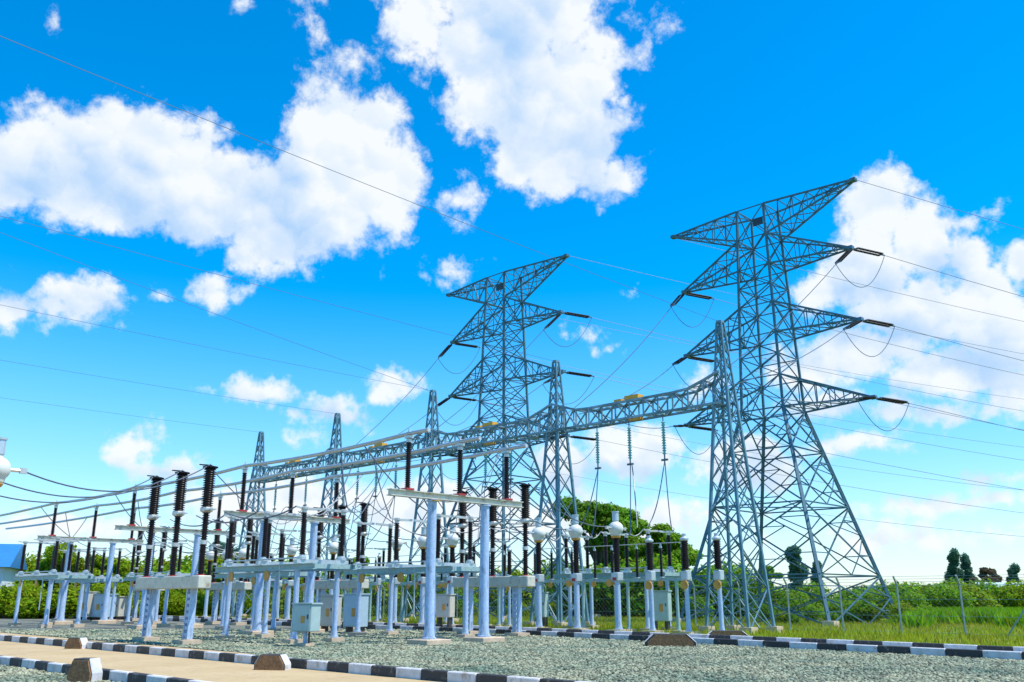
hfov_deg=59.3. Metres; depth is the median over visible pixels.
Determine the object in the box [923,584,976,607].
bush
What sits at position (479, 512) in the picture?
jumper wire
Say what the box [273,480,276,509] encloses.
insulator string
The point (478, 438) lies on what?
busbar
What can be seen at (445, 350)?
strain insulator
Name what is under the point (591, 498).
jumper wire
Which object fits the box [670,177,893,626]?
lattice pylon
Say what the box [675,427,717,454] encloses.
jumper loop
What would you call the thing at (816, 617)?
bush
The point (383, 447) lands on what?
gantry beam
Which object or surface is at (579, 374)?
strain insulator
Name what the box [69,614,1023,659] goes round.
kerb
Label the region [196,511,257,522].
jumper wire
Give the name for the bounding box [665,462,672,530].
jumper wire
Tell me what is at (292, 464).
gantry beam
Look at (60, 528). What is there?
jumper wire
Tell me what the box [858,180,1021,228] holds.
earth wire
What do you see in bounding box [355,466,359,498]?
insulator string
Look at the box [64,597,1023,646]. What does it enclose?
ground
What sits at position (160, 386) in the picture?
shield wire
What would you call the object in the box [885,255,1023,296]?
overhead conductor
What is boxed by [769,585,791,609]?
bush
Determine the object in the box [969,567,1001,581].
tree
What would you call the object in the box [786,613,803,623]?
bush
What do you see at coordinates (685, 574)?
surge arrester
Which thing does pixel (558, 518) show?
gantry column
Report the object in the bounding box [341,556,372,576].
tree
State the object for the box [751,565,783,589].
tree
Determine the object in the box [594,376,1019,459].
overhead conductor
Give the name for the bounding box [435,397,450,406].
strain insulator
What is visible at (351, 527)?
jumper wire
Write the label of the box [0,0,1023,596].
sky
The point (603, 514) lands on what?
tree
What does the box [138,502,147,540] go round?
jumper wire
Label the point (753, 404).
overhead conductor
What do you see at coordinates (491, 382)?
overhead conductor
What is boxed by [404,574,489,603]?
bush
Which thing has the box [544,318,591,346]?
jumper loop
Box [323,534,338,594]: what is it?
current transformer
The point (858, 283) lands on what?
earth wire
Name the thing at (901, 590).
bush
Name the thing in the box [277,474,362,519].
jumper wire
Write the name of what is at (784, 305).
earth wire
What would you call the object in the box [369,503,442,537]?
jumper wire
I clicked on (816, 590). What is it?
bush
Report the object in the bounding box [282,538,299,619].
current transformer
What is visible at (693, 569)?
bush
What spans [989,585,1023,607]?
bush
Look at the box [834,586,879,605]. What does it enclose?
bush
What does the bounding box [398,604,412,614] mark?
bush
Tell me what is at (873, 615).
bush
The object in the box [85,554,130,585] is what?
tree
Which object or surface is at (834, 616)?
bush
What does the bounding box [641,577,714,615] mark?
bush
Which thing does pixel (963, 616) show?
chain link fence
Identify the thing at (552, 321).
strain insulator
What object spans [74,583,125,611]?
bush
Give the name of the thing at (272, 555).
isolator
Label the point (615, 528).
current transformer
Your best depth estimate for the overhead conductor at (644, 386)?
61.32 m
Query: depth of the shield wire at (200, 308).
51.16 m
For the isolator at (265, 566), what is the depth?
33.67 m
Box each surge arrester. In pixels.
[276,578,282,618]
[346,555,350,592]
[371,553,382,621]
[459,549,467,623]
[505,546,511,626]
[642,536,663,631]
[678,534,699,633]
[712,533,724,629]
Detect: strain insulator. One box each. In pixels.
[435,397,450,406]
[438,343,451,358]
[454,343,479,347]
[454,397,478,400]
[543,313,560,329]
[543,372,563,384]
[563,312,591,317]
[565,371,593,376]
[569,435,598,440]
[670,293,684,306]
[672,357,686,364]
[685,293,713,299]
[688,356,713,362]
[688,426,717,430]
[835,248,852,264]
[843,320,862,329]
[853,247,884,255]
[856,396,875,399]
[863,319,894,326]
[876,397,908,403]
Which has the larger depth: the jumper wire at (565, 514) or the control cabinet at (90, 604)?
the control cabinet at (90, 604)
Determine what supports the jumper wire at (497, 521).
attached to the circuit breaker at (516, 583)
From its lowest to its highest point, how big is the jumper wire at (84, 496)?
1.690 m
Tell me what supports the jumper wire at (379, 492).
attached to the circuit breaker at (321, 586)
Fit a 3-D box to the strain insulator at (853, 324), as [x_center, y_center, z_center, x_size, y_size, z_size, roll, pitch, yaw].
[21.741,-1.034,57.324,2.275,1.166,0.492,12,-20,-37]
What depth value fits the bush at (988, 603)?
79.63 m
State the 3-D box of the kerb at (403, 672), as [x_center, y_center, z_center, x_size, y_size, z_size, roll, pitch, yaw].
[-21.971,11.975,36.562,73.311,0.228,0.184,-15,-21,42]
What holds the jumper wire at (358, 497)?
hanging from the gantry beam at (383, 447)
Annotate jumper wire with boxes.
[0,475,157,502]
[3,470,182,497]
[27,464,210,491]
[42,508,85,545]
[115,495,167,539]
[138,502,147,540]
[170,515,223,526]
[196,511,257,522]
[217,475,275,528]
[224,506,295,519]
[235,485,247,531]
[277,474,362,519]
[291,535,333,543]
[298,462,384,515]
[312,464,352,515]
[319,532,355,541]
[324,507,386,541]
[326,463,388,513]
[341,451,349,509]
[344,501,356,548]
[345,505,413,539]
[351,461,394,512]
[353,472,381,520]
[365,446,426,510]
[365,496,394,545]
[365,497,375,547]
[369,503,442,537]
[374,461,390,516]
[399,525,455,535]
[436,522,479,532]
[440,442,505,501]
[466,490,528,531]
[477,518,518,530]
[478,481,485,537]
[479,443,499,496]
[496,487,565,529]
[509,482,510,540]
[528,483,605,526]
[580,469,597,525]
[591,474,597,535]
[630,463,637,527]
[630,465,630,533]
[647,461,664,527]
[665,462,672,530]
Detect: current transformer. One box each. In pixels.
[0,437,27,486]
[201,545,219,616]
[217,545,235,616]
[233,542,250,581]
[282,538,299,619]
[302,545,321,589]
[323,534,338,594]
[385,529,406,622]
[413,527,426,623]
[442,525,460,624]
[528,517,550,627]
[565,514,588,628]
[605,511,629,630]
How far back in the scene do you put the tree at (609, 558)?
85.02 m
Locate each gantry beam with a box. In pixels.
[252,447,338,482]
[329,429,436,470]
[426,403,560,454]
[551,370,730,433]
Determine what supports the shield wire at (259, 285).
attached to the gantry column at (558, 518)
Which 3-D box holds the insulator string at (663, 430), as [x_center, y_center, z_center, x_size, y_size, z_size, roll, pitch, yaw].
[8.132,5.185,48.152,0.400,2.470,0.228,-15,-22,43]
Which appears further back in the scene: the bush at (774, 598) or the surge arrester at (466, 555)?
the bush at (774, 598)
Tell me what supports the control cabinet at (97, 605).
on the yard gravel at (28, 623)
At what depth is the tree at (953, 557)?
144.73 m
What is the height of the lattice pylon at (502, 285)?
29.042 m
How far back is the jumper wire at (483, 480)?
51.62 m
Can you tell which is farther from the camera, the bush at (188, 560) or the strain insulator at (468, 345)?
the bush at (188, 560)
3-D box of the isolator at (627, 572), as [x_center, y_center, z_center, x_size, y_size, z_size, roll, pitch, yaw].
[5.303,12.105,45.298,7.200,4.805,2.479,-15,-22,43]
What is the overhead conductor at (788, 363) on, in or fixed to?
attached to the strain insulator at (853, 324)
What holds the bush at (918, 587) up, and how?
on the ground at (858, 631)
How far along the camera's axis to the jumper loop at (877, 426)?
55.41 m
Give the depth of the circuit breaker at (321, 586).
46.70 m
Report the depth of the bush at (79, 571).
85.91 m
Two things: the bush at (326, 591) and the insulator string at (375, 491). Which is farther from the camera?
the bush at (326, 591)
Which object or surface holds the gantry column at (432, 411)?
on the ground at (858, 631)
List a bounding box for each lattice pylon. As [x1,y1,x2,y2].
[405,253,600,620]
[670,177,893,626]
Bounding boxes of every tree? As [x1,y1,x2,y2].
[39,542,84,589]
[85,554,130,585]
[212,541,224,558]
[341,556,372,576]
[549,496,639,565]
[584,537,642,566]
[610,506,662,563]
[649,523,702,571]
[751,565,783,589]
[784,545,809,596]
[810,560,824,588]
[944,548,964,581]
[959,552,976,583]
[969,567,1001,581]
[1006,562,1020,581]
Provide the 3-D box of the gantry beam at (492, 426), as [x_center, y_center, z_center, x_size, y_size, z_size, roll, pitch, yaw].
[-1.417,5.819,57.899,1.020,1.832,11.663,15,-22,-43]
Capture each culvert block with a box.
[64,637,87,648]
[67,657,102,681]
[254,654,290,669]
[645,633,696,646]
[707,630,747,635]
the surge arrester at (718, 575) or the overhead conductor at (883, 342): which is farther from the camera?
the overhead conductor at (883, 342)
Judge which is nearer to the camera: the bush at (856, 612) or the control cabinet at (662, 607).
the control cabinet at (662, 607)
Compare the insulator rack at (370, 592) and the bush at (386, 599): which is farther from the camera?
the bush at (386, 599)
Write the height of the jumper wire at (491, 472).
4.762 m
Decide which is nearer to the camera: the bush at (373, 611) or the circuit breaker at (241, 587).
the circuit breaker at (241, 587)
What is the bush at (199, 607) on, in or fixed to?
on the ground at (858, 631)
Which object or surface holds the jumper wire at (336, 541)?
attached to the isolator at (251, 576)
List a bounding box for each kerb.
[0,635,588,681]
[0,655,209,681]
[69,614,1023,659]
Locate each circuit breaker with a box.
[129,526,169,620]
[132,464,217,644]
[205,519,253,624]
[313,502,371,628]
[453,482,536,636]
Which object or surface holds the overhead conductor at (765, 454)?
attached to the strain insulator at (467, 399)
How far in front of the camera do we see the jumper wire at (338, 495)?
37.32 m
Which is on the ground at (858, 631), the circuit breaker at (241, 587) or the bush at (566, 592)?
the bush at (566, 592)
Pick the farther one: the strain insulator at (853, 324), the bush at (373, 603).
the bush at (373, 603)
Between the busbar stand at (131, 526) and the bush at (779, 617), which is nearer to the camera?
the busbar stand at (131, 526)
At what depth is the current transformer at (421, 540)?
51.13 m
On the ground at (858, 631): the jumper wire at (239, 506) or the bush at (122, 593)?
the bush at (122, 593)
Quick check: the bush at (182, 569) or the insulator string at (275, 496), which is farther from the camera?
the bush at (182, 569)
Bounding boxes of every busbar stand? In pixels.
[37,500,143,624]
[114,484,228,628]
[224,462,350,634]
[386,428,523,644]
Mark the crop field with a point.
(981, 613)
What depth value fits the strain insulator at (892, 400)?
56.89 m
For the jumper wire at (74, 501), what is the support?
attached to the circuit breaker at (191, 584)
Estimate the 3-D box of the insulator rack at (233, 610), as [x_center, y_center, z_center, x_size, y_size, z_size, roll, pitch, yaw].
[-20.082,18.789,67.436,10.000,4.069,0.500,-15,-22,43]
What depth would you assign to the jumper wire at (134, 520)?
50.01 m
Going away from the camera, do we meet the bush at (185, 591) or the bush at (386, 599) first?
the bush at (185, 591)
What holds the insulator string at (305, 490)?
hanging from the gantry beam at (292, 464)
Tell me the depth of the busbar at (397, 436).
37.58 m
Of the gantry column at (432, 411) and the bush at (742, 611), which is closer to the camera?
the gantry column at (432, 411)
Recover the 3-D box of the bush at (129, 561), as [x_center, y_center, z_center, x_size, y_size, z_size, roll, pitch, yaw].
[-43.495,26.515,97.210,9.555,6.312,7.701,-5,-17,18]
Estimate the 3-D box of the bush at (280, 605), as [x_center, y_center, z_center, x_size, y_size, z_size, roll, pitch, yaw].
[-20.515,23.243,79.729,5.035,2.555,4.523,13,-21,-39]
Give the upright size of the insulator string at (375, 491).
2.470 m
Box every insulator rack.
[215,563,273,618]
[292,557,376,621]
[394,551,505,625]
[533,542,691,632]
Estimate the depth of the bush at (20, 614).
68.61 m
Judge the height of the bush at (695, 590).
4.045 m
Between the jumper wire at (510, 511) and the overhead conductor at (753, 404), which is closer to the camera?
the jumper wire at (510, 511)
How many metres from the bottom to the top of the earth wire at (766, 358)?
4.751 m
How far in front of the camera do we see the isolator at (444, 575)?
52.50 m
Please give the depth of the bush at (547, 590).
75.81 m
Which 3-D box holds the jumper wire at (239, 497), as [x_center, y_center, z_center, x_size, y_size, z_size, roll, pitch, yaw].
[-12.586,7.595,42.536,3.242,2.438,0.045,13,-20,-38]
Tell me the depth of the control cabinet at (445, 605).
46.12 m
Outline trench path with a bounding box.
[0,633,249,653]
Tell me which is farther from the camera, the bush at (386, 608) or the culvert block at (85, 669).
the bush at (386, 608)
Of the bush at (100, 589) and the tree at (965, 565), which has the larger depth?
the tree at (965, 565)
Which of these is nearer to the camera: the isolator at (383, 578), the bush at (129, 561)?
the isolator at (383, 578)
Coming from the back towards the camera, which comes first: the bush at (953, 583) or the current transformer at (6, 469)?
the bush at (953, 583)
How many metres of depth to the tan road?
21.09 m
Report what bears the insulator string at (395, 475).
hanging from the gantry beam at (383, 447)
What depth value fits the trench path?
31.88 m
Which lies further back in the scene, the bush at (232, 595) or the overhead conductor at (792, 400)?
the bush at (232, 595)
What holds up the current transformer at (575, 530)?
on the ground at (858, 631)
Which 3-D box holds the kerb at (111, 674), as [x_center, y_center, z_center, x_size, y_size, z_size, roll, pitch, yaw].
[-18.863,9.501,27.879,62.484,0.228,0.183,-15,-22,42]
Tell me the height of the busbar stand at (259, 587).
7.420 m
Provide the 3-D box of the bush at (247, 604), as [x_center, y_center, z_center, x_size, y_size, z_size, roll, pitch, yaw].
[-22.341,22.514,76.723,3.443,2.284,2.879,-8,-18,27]
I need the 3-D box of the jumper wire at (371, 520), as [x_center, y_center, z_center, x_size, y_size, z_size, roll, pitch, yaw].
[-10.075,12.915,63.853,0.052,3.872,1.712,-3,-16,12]
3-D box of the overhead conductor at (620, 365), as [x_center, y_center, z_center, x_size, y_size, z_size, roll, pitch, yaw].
[7.415,1.037,60.314,0.043,10.292,13.379,-13,-21,39]
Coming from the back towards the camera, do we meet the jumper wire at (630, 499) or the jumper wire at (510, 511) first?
the jumper wire at (510, 511)
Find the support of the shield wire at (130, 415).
attached to the gantry column at (260, 448)
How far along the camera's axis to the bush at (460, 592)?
90.52 m
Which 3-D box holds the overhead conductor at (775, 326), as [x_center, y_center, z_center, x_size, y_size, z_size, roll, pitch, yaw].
[15.242,-1.075,52.952,13.820,10.321,0.043,11,-19,-33]
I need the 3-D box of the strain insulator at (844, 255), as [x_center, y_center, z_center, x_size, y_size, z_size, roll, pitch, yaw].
[21.741,-5.559,58.843,1.993,1.621,0.492,11,-19,-33]
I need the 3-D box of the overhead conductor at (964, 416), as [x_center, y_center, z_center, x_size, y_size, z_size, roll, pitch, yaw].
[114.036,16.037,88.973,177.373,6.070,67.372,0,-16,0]
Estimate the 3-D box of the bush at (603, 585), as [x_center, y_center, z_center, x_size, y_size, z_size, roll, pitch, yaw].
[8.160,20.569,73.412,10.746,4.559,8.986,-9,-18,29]
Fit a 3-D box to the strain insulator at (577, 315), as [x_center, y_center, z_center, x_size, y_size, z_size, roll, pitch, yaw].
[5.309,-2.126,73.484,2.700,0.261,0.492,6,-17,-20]
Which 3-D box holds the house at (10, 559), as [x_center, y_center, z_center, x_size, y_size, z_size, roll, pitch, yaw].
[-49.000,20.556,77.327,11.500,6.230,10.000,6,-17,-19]
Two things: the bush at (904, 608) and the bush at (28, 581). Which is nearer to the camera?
the bush at (904, 608)
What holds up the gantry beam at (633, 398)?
attached to the gantry column at (720, 331)
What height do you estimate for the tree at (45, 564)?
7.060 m
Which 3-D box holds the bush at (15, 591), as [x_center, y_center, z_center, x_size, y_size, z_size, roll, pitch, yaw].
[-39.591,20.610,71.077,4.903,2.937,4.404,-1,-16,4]
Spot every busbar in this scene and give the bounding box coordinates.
[0,428,430,516]
[0,436,481,524]
[5,444,527,529]
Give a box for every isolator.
[8,537,96,627]
[51,547,126,622]
[121,539,208,626]
[213,506,356,643]
[214,528,321,630]
[229,553,295,617]
[315,548,388,620]
[342,514,479,638]
[412,539,509,625]
[553,529,680,631]
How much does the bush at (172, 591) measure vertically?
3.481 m
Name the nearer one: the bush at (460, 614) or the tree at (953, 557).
the bush at (460, 614)
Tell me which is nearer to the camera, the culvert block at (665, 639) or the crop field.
the culvert block at (665, 639)
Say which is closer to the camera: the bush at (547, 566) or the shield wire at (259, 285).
the shield wire at (259, 285)
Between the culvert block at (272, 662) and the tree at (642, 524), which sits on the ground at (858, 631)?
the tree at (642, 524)
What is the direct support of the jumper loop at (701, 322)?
hanging from the strain insulator at (700, 296)
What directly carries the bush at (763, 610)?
on the ground at (858, 631)
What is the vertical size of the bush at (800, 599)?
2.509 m
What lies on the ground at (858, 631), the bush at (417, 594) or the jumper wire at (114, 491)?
the bush at (417, 594)
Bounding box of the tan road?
[0,641,438,681]
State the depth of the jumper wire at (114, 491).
26.70 m
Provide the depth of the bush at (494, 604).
95.40 m
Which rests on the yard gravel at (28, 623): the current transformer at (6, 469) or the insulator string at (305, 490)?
the current transformer at (6, 469)
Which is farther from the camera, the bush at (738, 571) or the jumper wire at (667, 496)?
the bush at (738, 571)
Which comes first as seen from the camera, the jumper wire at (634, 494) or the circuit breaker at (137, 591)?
the jumper wire at (634, 494)
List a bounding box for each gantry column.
[229,431,270,615]
[313,413,346,612]
[397,390,458,621]
[523,360,595,627]
[697,320,782,633]
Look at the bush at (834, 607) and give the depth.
67.19 m
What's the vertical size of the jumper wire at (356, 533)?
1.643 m
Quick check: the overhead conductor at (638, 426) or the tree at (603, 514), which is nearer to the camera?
the overhead conductor at (638, 426)
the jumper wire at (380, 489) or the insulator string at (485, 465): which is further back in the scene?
the insulator string at (485, 465)
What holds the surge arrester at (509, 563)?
on the ground at (858, 631)
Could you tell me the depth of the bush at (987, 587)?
87.64 m
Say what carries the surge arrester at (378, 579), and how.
on the ground at (858, 631)
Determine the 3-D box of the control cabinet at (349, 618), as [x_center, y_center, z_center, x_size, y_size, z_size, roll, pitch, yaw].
[-7.111,12.422,40.935,1.140,1.775,0.780,-8,-18,27]
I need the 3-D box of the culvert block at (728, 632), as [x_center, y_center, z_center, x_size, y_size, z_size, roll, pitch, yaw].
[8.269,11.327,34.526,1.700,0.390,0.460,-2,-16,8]
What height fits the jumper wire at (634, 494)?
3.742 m
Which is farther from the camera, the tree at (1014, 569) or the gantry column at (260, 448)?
the tree at (1014, 569)
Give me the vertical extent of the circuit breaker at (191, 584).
6.270 m
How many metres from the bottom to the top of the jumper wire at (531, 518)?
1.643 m
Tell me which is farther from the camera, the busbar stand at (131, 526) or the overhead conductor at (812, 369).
the overhead conductor at (812, 369)
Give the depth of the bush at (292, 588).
89.83 m
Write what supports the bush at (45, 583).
on the ground at (858, 631)
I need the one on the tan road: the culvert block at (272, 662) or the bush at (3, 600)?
the culvert block at (272, 662)
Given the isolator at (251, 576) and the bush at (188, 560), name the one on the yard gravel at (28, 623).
the isolator at (251, 576)
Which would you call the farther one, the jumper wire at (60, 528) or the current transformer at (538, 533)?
the jumper wire at (60, 528)
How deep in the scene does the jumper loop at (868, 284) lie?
58.80 m
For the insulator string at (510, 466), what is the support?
hanging from the gantry beam at (492, 426)
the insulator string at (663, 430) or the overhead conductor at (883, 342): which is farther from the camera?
the overhead conductor at (883, 342)
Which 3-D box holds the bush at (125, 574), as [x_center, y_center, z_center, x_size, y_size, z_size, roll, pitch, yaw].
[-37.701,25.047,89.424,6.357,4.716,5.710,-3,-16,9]
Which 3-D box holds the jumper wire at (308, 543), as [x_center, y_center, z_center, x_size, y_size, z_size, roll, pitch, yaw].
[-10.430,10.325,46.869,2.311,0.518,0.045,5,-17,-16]
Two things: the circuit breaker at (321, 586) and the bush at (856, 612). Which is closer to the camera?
the circuit breaker at (321, 586)
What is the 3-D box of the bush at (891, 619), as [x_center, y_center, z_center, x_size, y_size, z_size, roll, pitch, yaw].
[23.202,16.816,54.343,1.359,0.735,1.527,3,-16,-11]
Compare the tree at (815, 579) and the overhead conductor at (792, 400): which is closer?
the overhead conductor at (792, 400)
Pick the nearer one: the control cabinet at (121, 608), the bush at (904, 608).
the bush at (904, 608)
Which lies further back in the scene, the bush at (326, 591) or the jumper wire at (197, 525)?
the bush at (326, 591)
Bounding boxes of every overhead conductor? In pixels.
[342,359,437,455]
[415,330,543,443]
[428,384,542,441]
[476,458,1023,536]
[480,347,1019,446]
[486,402,1018,489]
[562,307,670,417]
[580,365,672,413]
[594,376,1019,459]
[595,318,1020,410]
[596,411,672,428]
[600,440,1020,512]
[691,264,835,393]
[712,330,843,389]
[715,299,1021,374]
[718,430,1021,489]
[727,364,1022,429]
[735,386,856,402]
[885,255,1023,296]
[895,326,1022,360]
[909,403,1023,430]
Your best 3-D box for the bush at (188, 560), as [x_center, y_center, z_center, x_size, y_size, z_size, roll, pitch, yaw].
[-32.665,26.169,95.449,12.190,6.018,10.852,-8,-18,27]
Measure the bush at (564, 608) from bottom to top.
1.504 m
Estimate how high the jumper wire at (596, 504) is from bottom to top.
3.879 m
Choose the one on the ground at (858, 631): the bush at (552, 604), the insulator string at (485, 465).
the bush at (552, 604)
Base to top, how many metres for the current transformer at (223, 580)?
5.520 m
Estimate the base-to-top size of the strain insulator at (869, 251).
0.261 m
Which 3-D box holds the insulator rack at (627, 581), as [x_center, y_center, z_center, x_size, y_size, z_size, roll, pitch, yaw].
[4.526,12.048,43.770,10.000,4.069,0.500,-15,-22,43]
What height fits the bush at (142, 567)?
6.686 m
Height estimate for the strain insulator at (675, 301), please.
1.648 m
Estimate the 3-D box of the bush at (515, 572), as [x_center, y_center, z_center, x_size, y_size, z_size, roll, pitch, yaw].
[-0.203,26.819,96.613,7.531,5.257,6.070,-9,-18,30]
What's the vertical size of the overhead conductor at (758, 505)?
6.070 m
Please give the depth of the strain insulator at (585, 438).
70.31 m
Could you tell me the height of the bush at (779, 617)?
0.866 m
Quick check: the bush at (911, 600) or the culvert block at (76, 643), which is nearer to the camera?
the culvert block at (76, 643)
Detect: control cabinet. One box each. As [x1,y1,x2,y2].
[73,591,98,621]
[90,594,118,621]
[113,596,128,620]
[291,603,322,646]
[319,595,343,631]
[342,593,369,632]
[435,594,455,626]
[533,592,549,626]
[653,590,671,631]
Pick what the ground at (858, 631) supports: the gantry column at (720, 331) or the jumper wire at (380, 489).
the gantry column at (720, 331)
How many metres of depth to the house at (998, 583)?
129.03 m
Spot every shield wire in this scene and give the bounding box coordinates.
[0,36,716,320]
[0,232,429,390]
[1,216,552,360]
[2,360,334,413]
[3,305,430,390]
[5,398,255,431]
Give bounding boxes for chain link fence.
[201,574,1023,635]
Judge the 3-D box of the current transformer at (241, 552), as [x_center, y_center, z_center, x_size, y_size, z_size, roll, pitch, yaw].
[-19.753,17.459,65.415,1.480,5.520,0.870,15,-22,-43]
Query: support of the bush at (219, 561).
on the ground at (858, 631)
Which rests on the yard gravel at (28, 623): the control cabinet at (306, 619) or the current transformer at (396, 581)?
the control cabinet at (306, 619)
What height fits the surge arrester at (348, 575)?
4.310 m
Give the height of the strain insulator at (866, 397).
0.460 m
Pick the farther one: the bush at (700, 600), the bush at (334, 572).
the bush at (334, 572)
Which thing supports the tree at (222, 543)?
on the ground at (858, 631)
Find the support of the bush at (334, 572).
on the ground at (858, 631)
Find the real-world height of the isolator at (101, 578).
4.805 m
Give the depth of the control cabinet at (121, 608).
62.33 m
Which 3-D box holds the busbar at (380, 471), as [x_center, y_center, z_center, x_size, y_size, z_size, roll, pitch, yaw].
[-21.355,10.112,55.792,0.150,0.263,62.001,15,-22,-43]
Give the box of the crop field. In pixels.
[902,606,1023,628]
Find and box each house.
[0,544,26,587]
[972,582,1022,586]
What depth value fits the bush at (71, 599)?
68.83 m
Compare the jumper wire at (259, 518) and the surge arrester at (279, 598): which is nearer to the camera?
the jumper wire at (259, 518)
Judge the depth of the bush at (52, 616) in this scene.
69.00 m
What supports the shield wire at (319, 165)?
attached to the gantry column at (720, 331)
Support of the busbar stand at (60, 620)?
on the yard gravel at (28, 623)
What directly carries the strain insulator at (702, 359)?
attached to the lattice pylon at (759, 221)
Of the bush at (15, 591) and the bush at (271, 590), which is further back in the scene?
the bush at (271, 590)
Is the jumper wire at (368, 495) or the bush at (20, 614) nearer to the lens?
the jumper wire at (368, 495)
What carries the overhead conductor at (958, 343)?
attached to the strain insulator at (880, 323)
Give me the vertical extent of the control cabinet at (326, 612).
1.725 m
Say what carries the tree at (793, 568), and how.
on the ground at (858, 631)
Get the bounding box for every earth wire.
[500,306,1019,398]
[571,256,1022,353]
[680,239,1023,321]
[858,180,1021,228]
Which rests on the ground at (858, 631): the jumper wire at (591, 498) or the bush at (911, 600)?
the bush at (911, 600)
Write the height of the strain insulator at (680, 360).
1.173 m
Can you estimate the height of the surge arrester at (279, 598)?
4.310 m
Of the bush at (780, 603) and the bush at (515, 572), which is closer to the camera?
the bush at (780, 603)
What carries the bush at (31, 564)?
on the ground at (858, 631)
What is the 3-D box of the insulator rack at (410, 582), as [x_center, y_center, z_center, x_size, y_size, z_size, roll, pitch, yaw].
[-3.677,14.295,51.659,0.500,4.069,10.000,15,-22,-43]
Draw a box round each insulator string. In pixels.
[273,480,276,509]
[303,475,307,505]
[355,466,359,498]
[373,464,377,496]
[394,460,397,488]
[484,445,487,482]
[508,440,513,479]
[595,426,600,468]
[627,421,633,464]
[661,415,667,460]
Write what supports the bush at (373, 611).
on the ground at (858, 631)
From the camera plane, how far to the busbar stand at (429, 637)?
32.46 m
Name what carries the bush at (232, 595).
on the ground at (858, 631)
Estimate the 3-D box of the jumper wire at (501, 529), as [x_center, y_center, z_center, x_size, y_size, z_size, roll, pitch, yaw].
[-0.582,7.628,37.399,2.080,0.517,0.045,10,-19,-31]
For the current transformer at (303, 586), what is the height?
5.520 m
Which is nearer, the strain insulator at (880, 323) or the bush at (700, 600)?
the strain insulator at (880, 323)
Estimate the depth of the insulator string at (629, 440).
49.63 m
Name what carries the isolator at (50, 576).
on the yard gravel at (28, 623)
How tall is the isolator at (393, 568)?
4.805 m
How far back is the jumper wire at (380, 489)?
37.23 m
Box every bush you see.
[0,580,46,617]
[0,583,43,617]
[0,585,25,617]
[4,591,77,618]
[10,597,55,618]
[12,576,37,585]
[15,571,58,591]
[21,583,97,618]
[23,551,44,573]
[46,564,117,613]
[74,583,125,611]
[102,582,141,615]
[111,569,141,587]
[114,556,140,572]
[120,562,200,593]
[128,555,189,572]
[139,589,176,614]
[158,593,199,615]
[164,558,251,600]
[175,551,250,592]
[175,589,211,598]
[195,592,220,615]
[209,590,248,614]
[230,594,264,614]
[247,577,327,597]
[262,589,292,615]
[270,577,315,595]
[270,589,315,614]
[322,571,356,590]
[325,574,368,610]
[342,575,388,611]
[368,606,382,616]
[372,582,409,604]
[382,603,400,616]
[398,574,448,611]
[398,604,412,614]
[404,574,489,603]
[442,587,477,608]
[455,605,462,616]
[473,605,478,615]
[475,566,535,608]
[489,575,530,610]
[511,603,529,616]
[529,601,555,616]
[531,558,584,614]
[543,563,642,616]
[544,563,602,600]
[552,563,679,617]
[555,600,581,616]
[597,554,681,616]
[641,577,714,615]
[674,561,771,616]
[675,564,705,615]
[675,573,717,616]
[679,595,714,618]
[714,589,767,617]
[751,584,784,612]
[752,604,780,621]
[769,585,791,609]
[774,611,788,623]
[775,598,792,611]
[776,588,824,618]
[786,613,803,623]
[795,580,842,615]
[802,606,819,622]
[824,612,838,620]
[827,599,853,613]
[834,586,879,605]
[838,599,876,621]
[854,588,896,617]
[857,605,882,622]
[860,579,932,606]
[886,601,915,622]
[886,613,904,624]
[890,590,935,609]
[892,581,928,592]
[902,581,942,601]
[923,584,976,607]
[935,580,1002,607]
[937,577,1002,607]
[972,578,998,597]
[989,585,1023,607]
[994,579,1023,608]
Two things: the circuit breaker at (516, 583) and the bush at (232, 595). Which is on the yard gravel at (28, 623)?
the circuit breaker at (516, 583)
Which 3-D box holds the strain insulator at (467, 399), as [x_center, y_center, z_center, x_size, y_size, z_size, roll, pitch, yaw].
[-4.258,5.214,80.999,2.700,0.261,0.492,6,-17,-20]
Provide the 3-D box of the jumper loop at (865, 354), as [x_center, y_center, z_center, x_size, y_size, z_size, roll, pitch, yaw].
[23.003,-0.128,57.563,4.914,2.439,0.040,9,-18,-28]
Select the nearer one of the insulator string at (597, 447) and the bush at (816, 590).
the insulator string at (597, 447)
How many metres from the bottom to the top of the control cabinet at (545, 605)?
1.875 m
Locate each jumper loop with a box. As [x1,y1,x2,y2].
[439,348,479,373]
[543,378,593,403]
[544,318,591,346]
[671,299,713,326]
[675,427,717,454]
[836,256,884,287]
[844,327,894,356]
[857,399,908,430]
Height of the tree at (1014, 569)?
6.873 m
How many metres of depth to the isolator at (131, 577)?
53.74 m
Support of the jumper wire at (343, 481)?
hanging from the busbar at (397, 436)
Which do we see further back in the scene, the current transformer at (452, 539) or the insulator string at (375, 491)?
the insulator string at (375, 491)
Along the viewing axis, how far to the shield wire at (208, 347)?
51.23 m

